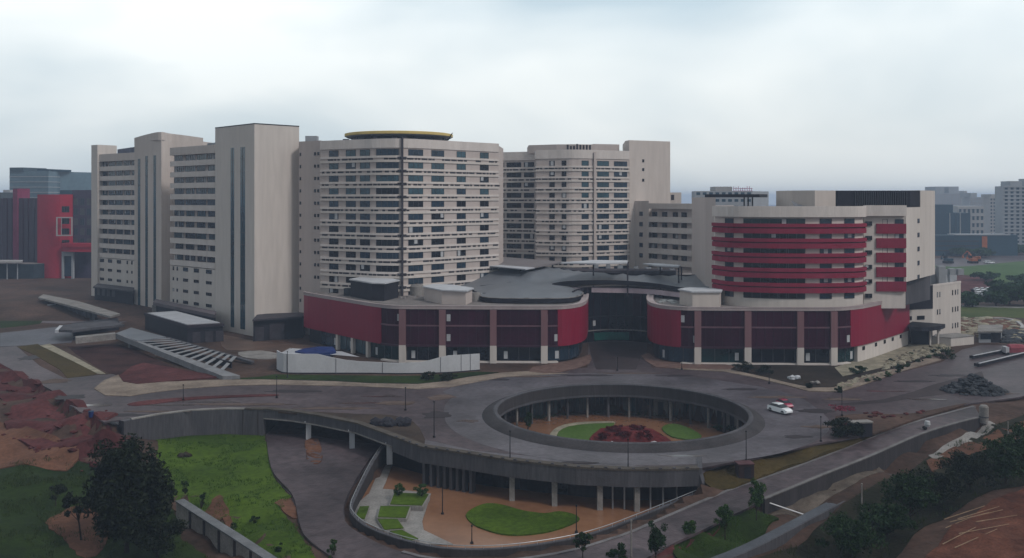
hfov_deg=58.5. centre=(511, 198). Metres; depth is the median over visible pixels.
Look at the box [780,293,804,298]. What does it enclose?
window
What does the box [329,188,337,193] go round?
window
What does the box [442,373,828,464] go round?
ring road
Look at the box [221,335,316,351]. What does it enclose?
mud pool
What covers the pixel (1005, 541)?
ploughed soil
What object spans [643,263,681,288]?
flat roof canopy
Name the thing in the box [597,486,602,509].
deck column
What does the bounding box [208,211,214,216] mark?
window
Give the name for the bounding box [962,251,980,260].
excavator
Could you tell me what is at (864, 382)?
sidewalk
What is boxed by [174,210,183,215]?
window
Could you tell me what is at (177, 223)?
window
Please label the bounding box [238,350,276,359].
pale slab
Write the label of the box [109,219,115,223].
window
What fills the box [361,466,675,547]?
courtyard floor
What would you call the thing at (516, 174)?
window
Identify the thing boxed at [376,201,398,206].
window
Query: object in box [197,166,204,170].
window
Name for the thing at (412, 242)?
window
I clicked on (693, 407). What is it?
window
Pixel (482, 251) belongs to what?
window
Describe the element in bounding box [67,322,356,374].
muddy yard
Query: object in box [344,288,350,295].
grey container
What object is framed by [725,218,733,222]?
window
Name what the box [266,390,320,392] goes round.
road patch
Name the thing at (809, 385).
bush
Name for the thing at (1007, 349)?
covered truck
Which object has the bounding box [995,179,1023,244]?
apartment tower
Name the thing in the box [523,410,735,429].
ground cover
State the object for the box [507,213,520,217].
window
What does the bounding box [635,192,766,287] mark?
hospital annex
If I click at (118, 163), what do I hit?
window
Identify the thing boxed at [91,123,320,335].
ward wing
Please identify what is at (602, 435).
red plant
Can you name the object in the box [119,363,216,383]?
mud bank
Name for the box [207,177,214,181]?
window
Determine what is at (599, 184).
window
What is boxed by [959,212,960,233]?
mast
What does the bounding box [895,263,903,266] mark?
window
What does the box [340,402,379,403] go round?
puddle
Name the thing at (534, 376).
dried mud
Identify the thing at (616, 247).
window
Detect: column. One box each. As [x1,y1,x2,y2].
[509,477,514,500]
[516,408,517,425]
[531,404,532,423]
[547,401,549,420]
[552,482,556,505]
[566,399,568,418]
[586,398,587,416]
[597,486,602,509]
[606,397,609,416]
[628,398,629,416]
[634,487,639,511]
[649,399,650,418]
[669,401,671,420]
[689,404,690,423]
[707,408,709,427]
[723,413,725,432]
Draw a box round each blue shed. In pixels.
[935,204,954,234]
[953,212,969,233]
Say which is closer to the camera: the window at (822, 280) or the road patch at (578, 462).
the road patch at (578, 462)
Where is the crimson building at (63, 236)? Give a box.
[37,190,90,278]
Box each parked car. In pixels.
[767,402,792,414]
[776,398,793,407]
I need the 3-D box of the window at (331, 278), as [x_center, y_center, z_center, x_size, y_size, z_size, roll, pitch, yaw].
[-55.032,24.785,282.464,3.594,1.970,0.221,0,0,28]
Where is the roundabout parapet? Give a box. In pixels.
[482,383,764,452]
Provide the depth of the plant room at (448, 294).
252.52 m
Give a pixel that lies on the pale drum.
(984, 413)
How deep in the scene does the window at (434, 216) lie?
281.22 m
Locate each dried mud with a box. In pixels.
[41,379,71,383]
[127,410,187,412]
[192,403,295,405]
[375,401,414,404]
[426,394,455,399]
[515,376,554,376]
[606,373,658,373]
[800,425,831,428]
[823,397,860,400]
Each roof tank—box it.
[410,283,423,295]
[472,291,480,300]
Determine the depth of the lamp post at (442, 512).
143.90 m
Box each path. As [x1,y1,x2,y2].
[41,321,83,323]
[355,465,452,544]
[962,305,1023,307]
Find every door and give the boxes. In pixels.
[594,332,628,340]
[745,467,750,477]
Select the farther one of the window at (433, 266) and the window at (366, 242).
the window at (433, 266)
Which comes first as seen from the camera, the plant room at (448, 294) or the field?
the plant room at (448, 294)
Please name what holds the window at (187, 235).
in the ward wing
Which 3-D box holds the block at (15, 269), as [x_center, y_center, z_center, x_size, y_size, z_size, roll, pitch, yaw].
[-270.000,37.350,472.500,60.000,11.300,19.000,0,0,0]
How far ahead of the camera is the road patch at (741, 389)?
205.65 m
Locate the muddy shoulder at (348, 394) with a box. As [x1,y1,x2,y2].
[254,387,436,401]
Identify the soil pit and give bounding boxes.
[68,344,218,378]
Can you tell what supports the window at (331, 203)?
in the hospital tower at (407, 209)
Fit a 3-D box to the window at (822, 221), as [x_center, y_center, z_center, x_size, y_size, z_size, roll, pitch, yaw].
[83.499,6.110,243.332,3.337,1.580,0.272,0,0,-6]
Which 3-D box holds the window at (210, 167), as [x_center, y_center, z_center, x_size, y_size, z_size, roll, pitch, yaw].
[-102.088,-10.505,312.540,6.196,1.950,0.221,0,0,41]
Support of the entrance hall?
on the entrance forecourt
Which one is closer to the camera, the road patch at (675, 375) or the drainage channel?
the drainage channel
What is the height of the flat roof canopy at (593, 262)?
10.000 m
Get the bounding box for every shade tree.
[77,432,177,552]
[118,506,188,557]
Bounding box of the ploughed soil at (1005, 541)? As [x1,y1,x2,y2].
[925,488,1023,557]
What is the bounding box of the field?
[935,261,1023,283]
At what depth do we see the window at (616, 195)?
339.04 m
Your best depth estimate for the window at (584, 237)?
332.16 m
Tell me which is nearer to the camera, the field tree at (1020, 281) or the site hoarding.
the site hoarding
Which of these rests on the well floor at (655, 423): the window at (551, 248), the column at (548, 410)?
the column at (548, 410)
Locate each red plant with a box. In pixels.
[597,432,610,439]
[606,425,622,431]
[613,430,631,436]
[629,424,645,429]
[635,430,652,438]
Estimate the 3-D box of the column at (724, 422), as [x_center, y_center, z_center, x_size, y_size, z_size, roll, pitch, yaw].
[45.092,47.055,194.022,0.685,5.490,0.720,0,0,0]
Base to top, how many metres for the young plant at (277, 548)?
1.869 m
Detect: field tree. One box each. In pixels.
[949,247,970,254]
[961,291,980,305]
[961,297,984,306]
[969,247,996,256]
[969,271,1000,280]
[982,290,1011,305]
[983,279,1019,290]
[999,287,1020,304]
[1004,283,1023,301]
[1005,273,1023,280]
[1014,279,1023,284]
[1018,244,1023,252]
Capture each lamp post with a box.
[441,472,443,514]
[575,505,577,533]
[630,520,631,557]
[861,483,862,511]
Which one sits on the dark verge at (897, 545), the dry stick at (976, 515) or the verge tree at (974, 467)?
the verge tree at (974, 467)
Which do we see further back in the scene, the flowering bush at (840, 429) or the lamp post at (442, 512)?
the flowering bush at (840, 429)
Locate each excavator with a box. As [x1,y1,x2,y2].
[941,252,953,262]
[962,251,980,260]
[966,252,977,262]
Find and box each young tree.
[573,532,592,557]
[647,520,667,557]
[713,504,733,539]
[748,477,766,520]
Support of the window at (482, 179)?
in the hospital tower at (407, 209)
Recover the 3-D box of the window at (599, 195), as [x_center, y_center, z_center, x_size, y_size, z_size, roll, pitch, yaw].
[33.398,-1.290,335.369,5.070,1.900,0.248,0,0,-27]
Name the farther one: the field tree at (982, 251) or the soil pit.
the field tree at (982, 251)
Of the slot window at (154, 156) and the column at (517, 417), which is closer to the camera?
the column at (517, 417)
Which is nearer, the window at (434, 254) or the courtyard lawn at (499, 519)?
the courtyard lawn at (499, 519)
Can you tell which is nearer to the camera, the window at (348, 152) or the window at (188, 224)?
the window at (348, 152)
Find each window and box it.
[62,206,68,211]
[62,218,68,223]
[62,228,68,234]
[80,198,84,204]
[80,208,84,214]
[80,218,84,224]
[80,228,84,234]
[108,181,114,185]
[108,229,114,233]
[109,171,114,175]
[109,200,115,204]
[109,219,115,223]
[116,161,121,165]
[116,171,122,175]
[116,181,122,185]
[116,190,122,194]
[116,200,122,204]
[116,210,122,214]
[116,239,122,243]
[117,229,122,233]
[123,239,130,244]
[123,249,129,253]
[124,161,129,165]
[124,190,130,194]
[124,210,129,214]
[124,220,129,224]
[138,159,139,304]
[145,156,147,306]
[153,155,155,300]
[174,177,183,182]
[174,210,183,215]
[174,232,183,237]
[175,156,182,160]
[175,166,183,171]
[175,188,183,193]
[175,199,184,204]
[175,221,183,226]
[175,243,182,248]
[175,254,182,259]
[185,166,194,171]
[185,199,195,204]
[185,233,195,238]
[185,255,194,260]
[186,155,194,160]
[186,177,193,182]
[186,188,193,193]
[186,211,194,215]
[186,222,193,226]
[186,244,193,249]
[196,177,205,182]
[196,188,206,193]
[196,200,205,204]
[196,233,205,238]
[197,154,205,159]
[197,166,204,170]
[197,211,205,216]
[197,222,204,227]
[197,245,205,250]
[197,256,205,261]
[207,154,214,158]
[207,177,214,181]
[207,200,214,204]
[207,257,214,262]
[208,165,214,170]
[208,188,214,193]
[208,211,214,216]
[208,222,214,227]
[208,245,214,250]
[209,234,214,239]
[230,148,233,326]
[240,147,244,329]
[329,150,337,156]
[329,163,337,168]
[329,176,337,181]
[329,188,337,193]
[329,201,337,206]
[329,213,337,219]
[329,226,337,231]
[329,238,337,244]
[329,251,337,256]
[329,263,337,269]
[329,276,337,281]
[329,288,337,292]
[346,150,355,155]
[346,163,355,168]
[346,175,355,181]
[346,188,355,193]
[346,201,355,206]
[346,213,355,219]
[346,226,355,232]
[346,239,355,244]
[346,251,355,257]
[346,264,355,270]
[346,277,355,282]
[360,149,369,155]
[360,162,369,168]
[360,175,369,181]
[360,188,369,193]
[360,201,369,206]
[360,214,369,219]
[360,226,369,232]
[360,239,369,245]
[360,252,369,258]
[360,265,369,270]
[376,149,398,155]
[376,162,398,168]
[376,175,398,180]
[376,188,398,193]
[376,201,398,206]
[376,214,398,219]
[376,227,398,232]
[376,240,398,245]
[376,252,398,258]
[376,265,398,271]
[408,149,422,155]
[408,162,422,168]
[408,175,422,181]
[408,188,422,193]
[408,201,422,206]
[408,214,422,219]
[408,226,422,232]
[408,239,422,245]
[408,252,422,258]
[408,265,422,271]
[408,277,422,284]
[431,150,443,156]
[431,163,443,168]
[431,175,443,181]
[431,188,443,193]
[431,201,443,206]
[431,213,443,219]
[431,226,443,231]
[431,238,443,244]
[431,251,443,257]
[431,263,443,269]
[431,276,443,282]
[457,151,465,157]
[457,164,465,169]
[457,176,465,181]
[457,188,465,194]
[457,201,465,206]
[457,213,465,218]
[457,225,465,231]
[457,237,465,243]
[457,250,465,255]
[457,262,465,268]
[457,274,465,280]
[480,152,488,158]
[480,164,488,170]
[480,177,488,182]
[480,189,488,194]
[480,201,488,206]
[480,213,488,218]
[480,225,488,230]
[480,237,488,242]
[480,249,488,254]
[480,260,488,266]
[507,162,520,166]
[507,172,520,177]
[507,183,520,187]
[507,193,520,197]
[507,203,520,207]
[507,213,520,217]
[507,223,520,227]
[507,233,520,238]
[507,243,520,248]
[507,254,520,257]
[507,409,515,416]
[519,405,529,417]
[524,162,533,166]
[524,172,533,176]
[524,183,533,187]
[524,193,533,197]
[524,203,533,207]
[524,213,533,217]
[524,223,533,228]
[524,234,533,238]
[524,244,533,248]
[524,254,533,258]
[533,402,542,415]
[546,400,557,413]
[549,161,554,165]
[549,171,554,176]
[549,182,554,186]
[549,193,554,197]
[549,203,554,207]
[549,214,554,218]
[549,224,554,229]
[549,235,554,239]
[549,246,554,250]
[560,399,572,411]
[575,398,585,410]
[582,161,588,165]
[582,171,588,175]
[582,182,588,186]
[582,193,588,197]
[582,203,588,207]
[582,214,588,218]
[582,224,588,229]
[582,235,588,239]
[582,246,588,250]
[591,397,603,406]
[597,161,608,165]
[597,171,608,176]
[597,182,608,186]
[597,193,608,197]
[597,203,608,207]
[597,214,608,218]
[597,224,608,229]
[597,235,608,239]
[597,245,608,250]
[597,256,608,259]
[610,397,619,407]
[614,161,626,166]
[614,172,626,176]
[614,182,626,186]
[614,193,626,197]
[614,203,626,207]
[614,213,626,218]
[614,224,626,228]
[614,234,626,239]
[614,245,626,249]
[614,255,626,259]
[623,398,635,410]
[639,398,651,411]
[658,402,662,415]
[672,401,682,415]
[681,212,686,216]
[681,223,686,227]
[681,234,686,238]
[681,245,686,249]
[681,256,686,260]
[686,404,696,417]
[700,406,711,420]
[717,411,721,423]
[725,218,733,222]
[725,233,733,237]
[725,247,733,251]
[725,262,733,266]
[725,276,733,280]
[725,291,733,296]
[730,415,733,426]
[743,218,786,223]
[743,233,786,238]
[743,248,786,252]
[743,263,786,267]
[743,277,786,282]
[743,292,786,298]
[780,219,804,223]
[780,249,804,252]
[780,263,804,267]
[780,278,804,282]
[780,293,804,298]
[781,234,804,238]
[820,219,831,223]
[820,234,831,238]
[820,249,831,252]
[820,263,831,267]
[820,278,831,282]
[820,293,831,298]
[844,219,854,223]
[844,233,854,237]
[844,248,854,252]
[844,263,854,267]
[844,278,854,282]
[844,293,854,298]
[895,219,903,223]
[895,234,903,237]
[895,248,903,252]
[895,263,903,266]
[895,277,903,281]
[917,316,924,319]
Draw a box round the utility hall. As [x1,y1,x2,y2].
[144,311,223,342]
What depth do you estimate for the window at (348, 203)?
279.27 m
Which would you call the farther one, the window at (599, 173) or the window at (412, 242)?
the window at (599, 173)
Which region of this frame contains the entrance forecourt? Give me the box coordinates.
[588,342,646,368]
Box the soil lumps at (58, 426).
[1,382,107,471]
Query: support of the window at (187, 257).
in the ward wing
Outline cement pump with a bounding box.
[922,420,930,429]
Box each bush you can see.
[326,539,337,557]
[393,483,404,495]
[413,483,428,495]
[420,371,436,379]
[439,373,457,380]
[606,542,627,557]
[681,520,696,534]
[732,361,754,372]
[754,365,773,373]
[805,383,812,387]
[824,404,865,437]
[834,386,841,392]
[848,365,867,373]
[895,364,904,368]
[933,347,956,359]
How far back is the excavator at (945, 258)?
610.46 m
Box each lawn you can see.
[0,461,204,557]
[156,434,314,557]
[466,503,579,535]
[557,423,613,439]
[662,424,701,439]
[673,508,778,557]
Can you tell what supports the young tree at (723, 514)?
on the lawn at (752, 528)
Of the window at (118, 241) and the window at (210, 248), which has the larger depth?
the window at (118, 241)
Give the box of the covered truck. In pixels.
[1002,344,1023,354]
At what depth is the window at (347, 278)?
279.71 m
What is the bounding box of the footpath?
[928,421,994,458]
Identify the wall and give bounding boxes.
[122,407,265,439]
[175,499,276,557]
[266,419,278,433]
[349,444,695,556]
[382,444,566,494]
[763,417,979,513]
[932,333,973,346]
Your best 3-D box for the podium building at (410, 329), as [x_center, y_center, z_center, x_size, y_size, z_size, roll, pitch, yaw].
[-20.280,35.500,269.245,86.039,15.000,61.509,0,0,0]
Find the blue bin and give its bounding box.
[88,410,93,417]
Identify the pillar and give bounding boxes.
[306,424,310,439]
[348,430,354,448]
[387,446,391,464]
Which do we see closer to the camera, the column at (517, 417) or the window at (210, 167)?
the column at (517, 417)
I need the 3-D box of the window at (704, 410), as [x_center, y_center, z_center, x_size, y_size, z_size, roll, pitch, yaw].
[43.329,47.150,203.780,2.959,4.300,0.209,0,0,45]
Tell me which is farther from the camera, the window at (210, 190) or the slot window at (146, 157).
the slot window at (146, 157)
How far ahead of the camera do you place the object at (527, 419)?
195.89 m
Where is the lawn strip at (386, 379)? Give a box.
[240,372,498,383]
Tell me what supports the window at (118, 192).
in the ward wing
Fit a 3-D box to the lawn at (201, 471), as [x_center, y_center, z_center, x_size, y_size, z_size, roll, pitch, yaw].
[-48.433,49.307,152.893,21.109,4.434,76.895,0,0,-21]
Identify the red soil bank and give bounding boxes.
[0,363,45,401]
[0,422,78,470]
[4,389,97,448]
[76,411,130,463]
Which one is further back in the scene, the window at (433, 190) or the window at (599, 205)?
the window at (599, 205)
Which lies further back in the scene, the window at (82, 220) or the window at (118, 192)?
the window at (82, 220)
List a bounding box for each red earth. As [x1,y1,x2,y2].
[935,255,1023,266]
[957,275,992,291]
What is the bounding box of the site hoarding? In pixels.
[276,348,479,373]
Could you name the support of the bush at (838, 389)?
on the ground at (20, 299)
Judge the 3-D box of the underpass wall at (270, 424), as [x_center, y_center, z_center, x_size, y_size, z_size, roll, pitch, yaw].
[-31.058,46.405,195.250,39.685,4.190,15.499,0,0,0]
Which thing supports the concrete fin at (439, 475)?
on the courtyard floor at (452, 524)
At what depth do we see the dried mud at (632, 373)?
224.47 m
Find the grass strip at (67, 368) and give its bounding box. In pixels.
[18,344,96,377]
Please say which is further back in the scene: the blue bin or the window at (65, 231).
the window at (65, 231)
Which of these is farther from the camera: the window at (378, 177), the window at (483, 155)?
the window at (483, 155)
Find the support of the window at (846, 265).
in the ward block at (813, 248)
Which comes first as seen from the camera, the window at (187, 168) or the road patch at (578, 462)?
the road patch at (578, 462)
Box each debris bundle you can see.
[177,451,192,456]
[787,375,800,379]
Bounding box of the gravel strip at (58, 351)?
[40,344,104,373]
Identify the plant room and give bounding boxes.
[349,277,399,300]
[423,284,473,304]
[678,287,722,306]
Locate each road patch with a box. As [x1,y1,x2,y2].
[17,355,38,359]
[54,394,84,399]
[117,413,148,416]
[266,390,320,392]
[422,411,451,417]
[562,374,612,375]
[562,461,598,463]
[655,375,694,376]
[658,455,698,456]
[726,388,755,389]
[784,435,812,438]
[795,409,833,412]
[893,380,930,381]
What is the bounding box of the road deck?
[69,405,717,472]
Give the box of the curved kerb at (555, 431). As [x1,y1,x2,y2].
[550,421,614,435]
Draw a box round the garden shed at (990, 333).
[977,325,1002,342]
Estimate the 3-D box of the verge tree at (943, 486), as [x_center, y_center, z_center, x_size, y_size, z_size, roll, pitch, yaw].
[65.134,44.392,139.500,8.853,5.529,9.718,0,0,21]
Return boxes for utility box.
[734,460,754,479]
[848,419,872,436]
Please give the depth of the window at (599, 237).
335.30 m
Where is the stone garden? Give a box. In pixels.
[961,317,1023,330]
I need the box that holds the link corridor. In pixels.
[152,299,215,320]
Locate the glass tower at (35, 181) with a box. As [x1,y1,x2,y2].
[9,167,90,197]
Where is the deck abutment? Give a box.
[697,457,704,488]
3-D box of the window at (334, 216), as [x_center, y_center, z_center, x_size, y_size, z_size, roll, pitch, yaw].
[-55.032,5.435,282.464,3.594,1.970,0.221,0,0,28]
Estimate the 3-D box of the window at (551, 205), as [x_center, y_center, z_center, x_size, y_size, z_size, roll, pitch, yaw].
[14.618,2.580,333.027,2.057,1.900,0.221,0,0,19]
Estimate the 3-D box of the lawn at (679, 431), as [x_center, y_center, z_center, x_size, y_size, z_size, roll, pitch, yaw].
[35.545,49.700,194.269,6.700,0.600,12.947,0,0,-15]
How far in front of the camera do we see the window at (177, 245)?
327.89 m
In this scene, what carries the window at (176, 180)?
in the ward wing
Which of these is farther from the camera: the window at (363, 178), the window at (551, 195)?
the window at (551, 195)
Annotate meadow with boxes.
[961,306,1023,317]
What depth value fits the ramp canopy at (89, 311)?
331.53 m
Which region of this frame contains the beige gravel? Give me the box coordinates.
[770,467,883,516]
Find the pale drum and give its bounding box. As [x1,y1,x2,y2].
[979,404,988,423]
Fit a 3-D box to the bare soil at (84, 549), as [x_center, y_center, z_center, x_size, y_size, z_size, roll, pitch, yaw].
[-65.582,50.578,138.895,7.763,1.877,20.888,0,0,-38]
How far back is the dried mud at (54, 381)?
214.60 m
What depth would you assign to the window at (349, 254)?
279.37 m
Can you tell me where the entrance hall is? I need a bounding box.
[461,266,708,343]
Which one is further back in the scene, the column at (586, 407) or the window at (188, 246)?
the window at (188, 246)
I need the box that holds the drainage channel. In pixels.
[711,474,894,557]
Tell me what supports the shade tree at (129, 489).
on the lawn at (17, 546)
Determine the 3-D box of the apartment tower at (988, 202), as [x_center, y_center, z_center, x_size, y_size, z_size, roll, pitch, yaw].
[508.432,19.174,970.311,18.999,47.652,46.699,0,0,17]
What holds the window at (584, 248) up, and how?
in the hospital tower at (568, 202)
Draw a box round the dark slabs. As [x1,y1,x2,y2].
[1000,328,1023,342]
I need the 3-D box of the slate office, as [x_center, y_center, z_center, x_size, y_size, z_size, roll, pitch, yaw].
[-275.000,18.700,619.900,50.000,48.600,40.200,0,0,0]
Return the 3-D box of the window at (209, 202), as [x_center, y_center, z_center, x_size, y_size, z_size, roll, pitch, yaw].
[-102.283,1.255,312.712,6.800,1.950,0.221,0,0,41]
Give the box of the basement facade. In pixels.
[501,397,741,499]
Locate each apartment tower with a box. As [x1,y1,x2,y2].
[925,187,960,205]
[960,193,981,205]
[981,194,994,233]
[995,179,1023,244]
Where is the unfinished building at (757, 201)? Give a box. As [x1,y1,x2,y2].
[692,186,768,205]
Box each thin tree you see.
[49,483,67,505]
[62,491,82,539]
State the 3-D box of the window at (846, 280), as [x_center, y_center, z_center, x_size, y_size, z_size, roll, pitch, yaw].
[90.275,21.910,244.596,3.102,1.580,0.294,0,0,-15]
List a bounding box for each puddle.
[86,403,111,406]
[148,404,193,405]
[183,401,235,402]
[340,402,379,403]
[361,396,401,396]
[457,420,478,422]
[869,391,904,391]
[908,398,946,399]
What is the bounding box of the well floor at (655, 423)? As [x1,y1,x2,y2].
[511,413,729,440]
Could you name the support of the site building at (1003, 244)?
on the ground at (20, 299)
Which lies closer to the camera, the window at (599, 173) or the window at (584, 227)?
the window at (584, 227)
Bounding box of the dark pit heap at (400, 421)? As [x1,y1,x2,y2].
[370,416,411,426]
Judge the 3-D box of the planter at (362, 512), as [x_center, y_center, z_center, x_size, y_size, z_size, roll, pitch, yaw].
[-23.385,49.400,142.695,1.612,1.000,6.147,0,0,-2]
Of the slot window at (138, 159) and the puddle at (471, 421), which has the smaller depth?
the puddle at (471, 421)
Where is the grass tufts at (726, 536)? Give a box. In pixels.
[675,510,773,555]
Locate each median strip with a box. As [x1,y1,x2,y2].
[127,394,278,405]
[838,372,983,404]
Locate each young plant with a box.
[181,480,188,493]
[199,492,205,507]
[230,522,237,529]
[249,516,259,522]
[275,542,282,551]
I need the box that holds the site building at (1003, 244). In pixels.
[935,234,1017,255]
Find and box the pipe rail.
[770,503,802,514]
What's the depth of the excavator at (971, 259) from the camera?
610.47 m
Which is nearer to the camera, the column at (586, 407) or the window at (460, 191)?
the column at (586, 407)
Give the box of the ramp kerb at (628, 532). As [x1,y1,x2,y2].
[401,405,974,557]
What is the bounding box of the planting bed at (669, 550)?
[657,524,719,557]
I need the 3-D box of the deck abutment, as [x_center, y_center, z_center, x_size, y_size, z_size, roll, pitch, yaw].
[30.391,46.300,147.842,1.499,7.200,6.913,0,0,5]
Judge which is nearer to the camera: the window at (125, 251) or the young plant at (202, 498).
the young plant at (202, 498)
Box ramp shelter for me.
[75,328,253,379]
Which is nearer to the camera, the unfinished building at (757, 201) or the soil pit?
the soil pit
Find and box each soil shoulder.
[278,411,424,443]
[836,403,966,435]
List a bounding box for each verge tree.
[815,511,889,557]
[857,502,918,538]
[878,469,941,517]
[907,467,968,504]
[935,449,999,488]
[978,434,1023,483]
[1001,421,1023,472]
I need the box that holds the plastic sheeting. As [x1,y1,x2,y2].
[657,299,679,302]
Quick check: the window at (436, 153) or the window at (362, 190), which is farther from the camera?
the window at (436, 153)
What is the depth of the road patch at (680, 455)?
152.80 m
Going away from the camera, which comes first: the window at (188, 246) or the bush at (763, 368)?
the bush at (763, 368)
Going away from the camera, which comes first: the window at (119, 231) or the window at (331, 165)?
the window at (331, 165)
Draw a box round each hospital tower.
[320,131,502,295]
[503,140,669,268]
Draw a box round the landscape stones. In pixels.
[836,343,945,387]
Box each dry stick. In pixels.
[942,527,975,543]
[944,506,983,519]
[950,510,1000,521]
[954,529,996,547]
[957,506,998,518]
[959,524,1007,533]
[976,515,1015,521]
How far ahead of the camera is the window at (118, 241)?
371.19 m
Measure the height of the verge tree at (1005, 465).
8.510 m
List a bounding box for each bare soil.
[45,506,107,557]
[171,494,188,511]
[205,495,232,526]
[275,499,297,518]
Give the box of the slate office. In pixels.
[60,190,71,193]
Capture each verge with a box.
[703,435,874,489]
[757,415,1023,557]
[926,421,1023,471]
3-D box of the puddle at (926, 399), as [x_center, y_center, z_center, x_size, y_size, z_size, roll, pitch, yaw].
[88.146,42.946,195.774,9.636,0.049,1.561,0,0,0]
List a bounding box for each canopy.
[38,294,119,319]
[55,317,124,335]
[490,257,563,270]
[561,260,628,295]
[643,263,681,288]
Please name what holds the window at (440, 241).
in the hospital tower at (407, 209)
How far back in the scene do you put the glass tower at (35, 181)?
650.93 m
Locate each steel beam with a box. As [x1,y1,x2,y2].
[969,349,1001,357]
[974,352,1023,365]
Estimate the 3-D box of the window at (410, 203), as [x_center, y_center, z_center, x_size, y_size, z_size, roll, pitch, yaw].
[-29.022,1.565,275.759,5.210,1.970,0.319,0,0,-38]
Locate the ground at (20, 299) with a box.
[0,205,1023,557]
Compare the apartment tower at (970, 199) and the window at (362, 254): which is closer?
the window at (362, 254)
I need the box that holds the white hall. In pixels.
[953,206,983,233]
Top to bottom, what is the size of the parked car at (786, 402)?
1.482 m
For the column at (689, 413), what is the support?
on the well floor at (655, 423)
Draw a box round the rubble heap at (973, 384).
[939,373,1008,396]
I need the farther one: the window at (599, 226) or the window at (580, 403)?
the window at (599, 226)
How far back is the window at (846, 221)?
244.50 m
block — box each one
[0,189,36,261]
[0,260,43,278]
[252,312,304,340]
[712,190,934,307]
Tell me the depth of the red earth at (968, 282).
468.50 m
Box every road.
[0,321,125,346]
[0,341,1023,469]
[266,407,978,557]
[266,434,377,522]
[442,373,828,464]
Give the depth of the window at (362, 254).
276.52 m
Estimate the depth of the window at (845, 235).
244.50 m
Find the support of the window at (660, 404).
in the basement facade
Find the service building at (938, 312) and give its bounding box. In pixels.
[908,266,963,344]
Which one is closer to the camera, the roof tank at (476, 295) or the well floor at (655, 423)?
the well floor at (655, 423)
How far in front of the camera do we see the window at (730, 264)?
249.08 m
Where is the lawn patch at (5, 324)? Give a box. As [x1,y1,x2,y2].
[0,321,41,327]
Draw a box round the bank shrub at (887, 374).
[884,371,891,376]
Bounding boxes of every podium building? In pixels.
[303,291,588,363]
[646,294,909,365]
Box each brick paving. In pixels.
[529,354,591,372]
[641,353,734,368]
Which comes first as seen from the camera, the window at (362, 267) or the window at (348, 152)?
the window at (362, 267)
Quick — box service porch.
[93,283,133,304]
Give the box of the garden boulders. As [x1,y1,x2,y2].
[961,316,1023,338]
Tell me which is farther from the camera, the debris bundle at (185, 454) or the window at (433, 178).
the window at (433, 178)
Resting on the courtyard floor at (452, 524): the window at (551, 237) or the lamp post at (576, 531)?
the lamp post at (576, 531)
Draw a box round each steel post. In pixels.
[612,487,613,508]
[662,487,663,504]
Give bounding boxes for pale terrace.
[835,342,950,375]
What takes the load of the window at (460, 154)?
in the hospital tower at (407, 209)
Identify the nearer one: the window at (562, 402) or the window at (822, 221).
the window at (562, 402)
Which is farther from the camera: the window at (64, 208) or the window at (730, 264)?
the window at (64, 208)
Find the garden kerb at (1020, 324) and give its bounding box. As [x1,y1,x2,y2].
[993,317,1023,328]
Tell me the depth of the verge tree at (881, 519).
126.84 m
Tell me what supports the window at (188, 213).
in the ward wing
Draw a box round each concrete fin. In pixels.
[422,463,428,484]
[429,464,435,486]
[437,466,442,487]
[443,466,448,488]
[449,467,455,489]
[456,469,461,490]
[462,469,467,491]
[469,471,475,493]
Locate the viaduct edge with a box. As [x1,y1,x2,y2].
[244,407,698,486]
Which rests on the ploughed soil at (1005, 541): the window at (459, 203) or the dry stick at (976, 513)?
the dry stick at (976, 513)
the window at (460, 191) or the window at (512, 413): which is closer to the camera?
the window at (512, 413)
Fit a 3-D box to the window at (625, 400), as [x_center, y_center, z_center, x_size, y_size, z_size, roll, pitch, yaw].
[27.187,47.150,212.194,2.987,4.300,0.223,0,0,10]
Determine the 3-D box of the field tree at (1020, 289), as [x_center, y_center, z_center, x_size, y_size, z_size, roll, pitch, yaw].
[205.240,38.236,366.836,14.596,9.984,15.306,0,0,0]
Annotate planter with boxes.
[357,506,369,522]
[377,506,410,521]
[377,519,404,532]
[389,493,429,510]
[389,530,418,541]
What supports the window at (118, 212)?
in the ward wing
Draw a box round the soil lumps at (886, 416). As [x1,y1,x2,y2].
[843,410,924,424]
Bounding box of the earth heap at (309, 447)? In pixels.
[305,438,322,463]
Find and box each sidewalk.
[94,371,565,395]
[674,356,940,391]
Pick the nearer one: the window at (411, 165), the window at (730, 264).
the window at (730, 264)
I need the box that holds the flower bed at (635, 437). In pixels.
[589,425,670,441]
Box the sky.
[0,0,1023,204]
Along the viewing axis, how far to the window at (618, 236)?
338.96 m
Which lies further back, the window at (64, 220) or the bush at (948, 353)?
the window at (64, 220)
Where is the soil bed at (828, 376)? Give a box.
[731,357,925,387]
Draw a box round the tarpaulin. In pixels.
[295,346,335,356]
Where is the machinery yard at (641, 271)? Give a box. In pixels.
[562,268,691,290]

